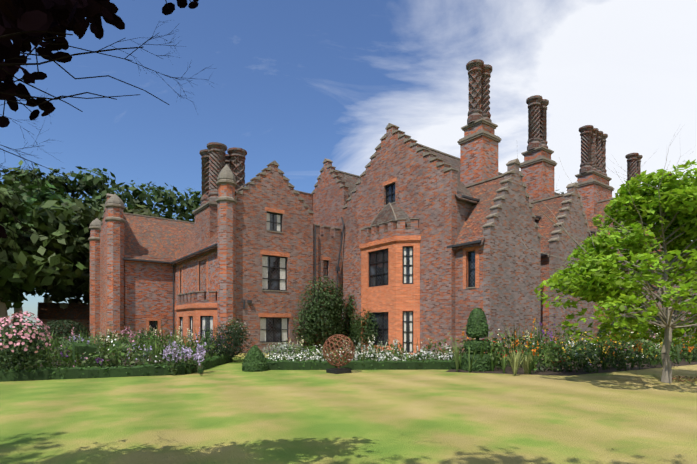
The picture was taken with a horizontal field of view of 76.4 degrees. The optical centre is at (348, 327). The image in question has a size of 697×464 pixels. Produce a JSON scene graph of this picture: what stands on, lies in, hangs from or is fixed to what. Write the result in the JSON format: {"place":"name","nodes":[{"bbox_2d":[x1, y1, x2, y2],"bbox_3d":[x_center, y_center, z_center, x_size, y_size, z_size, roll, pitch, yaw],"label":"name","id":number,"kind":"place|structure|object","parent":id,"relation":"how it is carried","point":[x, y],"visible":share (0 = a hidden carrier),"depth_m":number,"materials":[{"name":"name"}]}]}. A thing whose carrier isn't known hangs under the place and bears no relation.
{"place":"outdoors","nodes":[
{"label":"outdoors","id":0,"kind":"place"},
{"bbox_2d":[124,177,478,354],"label":"brick window surrounds","id":1,"kind":"object","parent":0,"point":[395,297],"visible":0.44,"depth_m":25.16,"materials":[{"name":"orange brick"}]},
{"bbox_2d":[0,328,696,463],"bbox_3d":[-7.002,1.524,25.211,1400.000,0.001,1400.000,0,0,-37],"label":"lawn ground","id":2,"kind":"structure","parent":0,"point":[232,412],"depth_m":7.39,"materials":[{"name":"green plant"}]},
{"bbox_2d":[0,308,494,381],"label":"clipped hedge","id":3,"kind":"object","parent":2,"relation":"on","point":[255,360],"visible":0.83,"depth_m":15.33,"materials":[{"name":"green plant"}]},
{"bbox_2d":[0,160,636,374],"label":"foliage","id":4,"kind":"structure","parent":2,"relation":"on","point":[62,221],"depth_m":36.55,"materials":[{"name":"green plant"}]},
{"bbox_2d":[0,0,216,273],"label":"tree branches","id":5,"kind":"object","parent":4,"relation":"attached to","point":[21,79],"visible":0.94,"depth_m":2.94,"materials":[{"name":"black plant"}]},
{"bbox_2d":[0,0,198,237],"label":"tree leaves","id":6,"kind":"object","parent":5,"relation":"on","point":[16,16],"visible":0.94,"depth_m":2.00,"materials":[{"name":"purple plant"}]},
{"bbox_2d":[326,368,350,373],"bbox_3d":[-0.326,1.459,14.786,0.600,0.130,0.600,0,0,-37],"label":"sculpture base","id":7,"kind":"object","parent":2,"relation":"on","point":[338,371],"depth_m":14.58,"materials":[{"name":"black stone"}]},
{"bbox_2d":[323,334,354,368],"bbox_3d":[-0.326,0.831,14.787,1.074,1.187,1.074,0,0,-37],"label":"sculpture","id":8,"kind":"object","parent":7,"relation":"on","point":[340,337],"visible":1,"depth_m":14.59,"materials":[{"name":"brown metal"}]},
{"bbox_2d":[0,126,696,382],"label":"manor","id":9,"kind":"structure","parent":2,"relation":"on","point":[425,190],"depth_m":23.92,"materials":[{"name":"brown brick"}]},
{"bbox_2d":[0,314,696,382],"bbox_3d":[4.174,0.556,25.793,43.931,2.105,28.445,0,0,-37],"label":"flower bed","id":10,"kind":"object","parent":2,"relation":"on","point":[113,351],"visible":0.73,"depth_m":17.08,"materials":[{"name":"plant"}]},
{"bbox_2d":[0,0,696,327],"label":"sky","id":11,"kind":"structure","parent":0,"point":[297,84],"materials":[{"name":"blue"}]},
{"bbox_2d":[123,195,595,340],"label":"gutters and downpipes","id":12,"kind":"object","parent":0,"point":[338,267],"visible":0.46,"depth_m":28.78,"materials":[{"name":"black metal"}]},
{"bbox_2d":[37,176,686,319],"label":"roof","id":13,"kind":"structure","parent":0,"point":[156,238],"depth_m":32.56,"materials":[{"name":"brown tile"}]},
{"bbox_2d":[90,123,646,352],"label":"brick wall","id":14,"kind":"structure","parent":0,"point":[123,293],"depth_m":30.36,"materials":[{"name":"red brick"}]},
{"bbox_2d":[90,164,235,225],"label":"turret caps","id":15,"kind":"object","parent":14,"relation":"on","point":[226,172],"visible":0.71,"depth_m":25.43,"materials":[{"name":"stone"}]},
{"bbox_2d":[199,59,673,205],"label":"chimney shafts","id":16,"kind":"object","parent":14,"relation":"on","point":[215,158],"visible":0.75,"depth_m":29.50,"materials":[{"name":"brown brick"}]},
{"bbox_2d":[88,118,696,343],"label":"stone coping","id":17,"kind":"object","parent":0,"point":[482,132],"visible":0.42,"depth_m":26.59,"materials":[{"name":"brown stone"}]},
{"bbox_2d":[149,183,663,352],"bbox_3d":[2.509,-3.526,33.725,32.861,10.100,27.181,0,0,-37],"label":"manor frame","id":18,"kind":"object","parent":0,"point":[375,275],"visible":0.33,"depth_m":26.36,"materials":[{"name":"black metal"}]},
{"bbox_2d":[181,213,659,351],"bbox_3d":[6.056,-2.801,31.411,29.997,8.320,19.112,0,0,-37],"label":"manor curtain","id":19,"kind":"object","parent":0,"point":[265,286],"visible":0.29,"depth_m":26.89,"materials":[{"name":"white fabric"}]},
{"bbox_2d":[338,147,648,234],"bbox_3d":[16.694,-8.451,39.982,40.380,6.050,14.300,0,0,-37],"label":"roof","id":20,"kind":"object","parent":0,"point":[386,214],"visible":0.19,"depth_m":26.41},
{"bbox_2d":[457,163,696,352],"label":"brick gable wall","id":21,"kind":"structure","parent":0,"point":[510,298],"depth_m":22.94,"materials":[{"name":"brick"}]}
]}

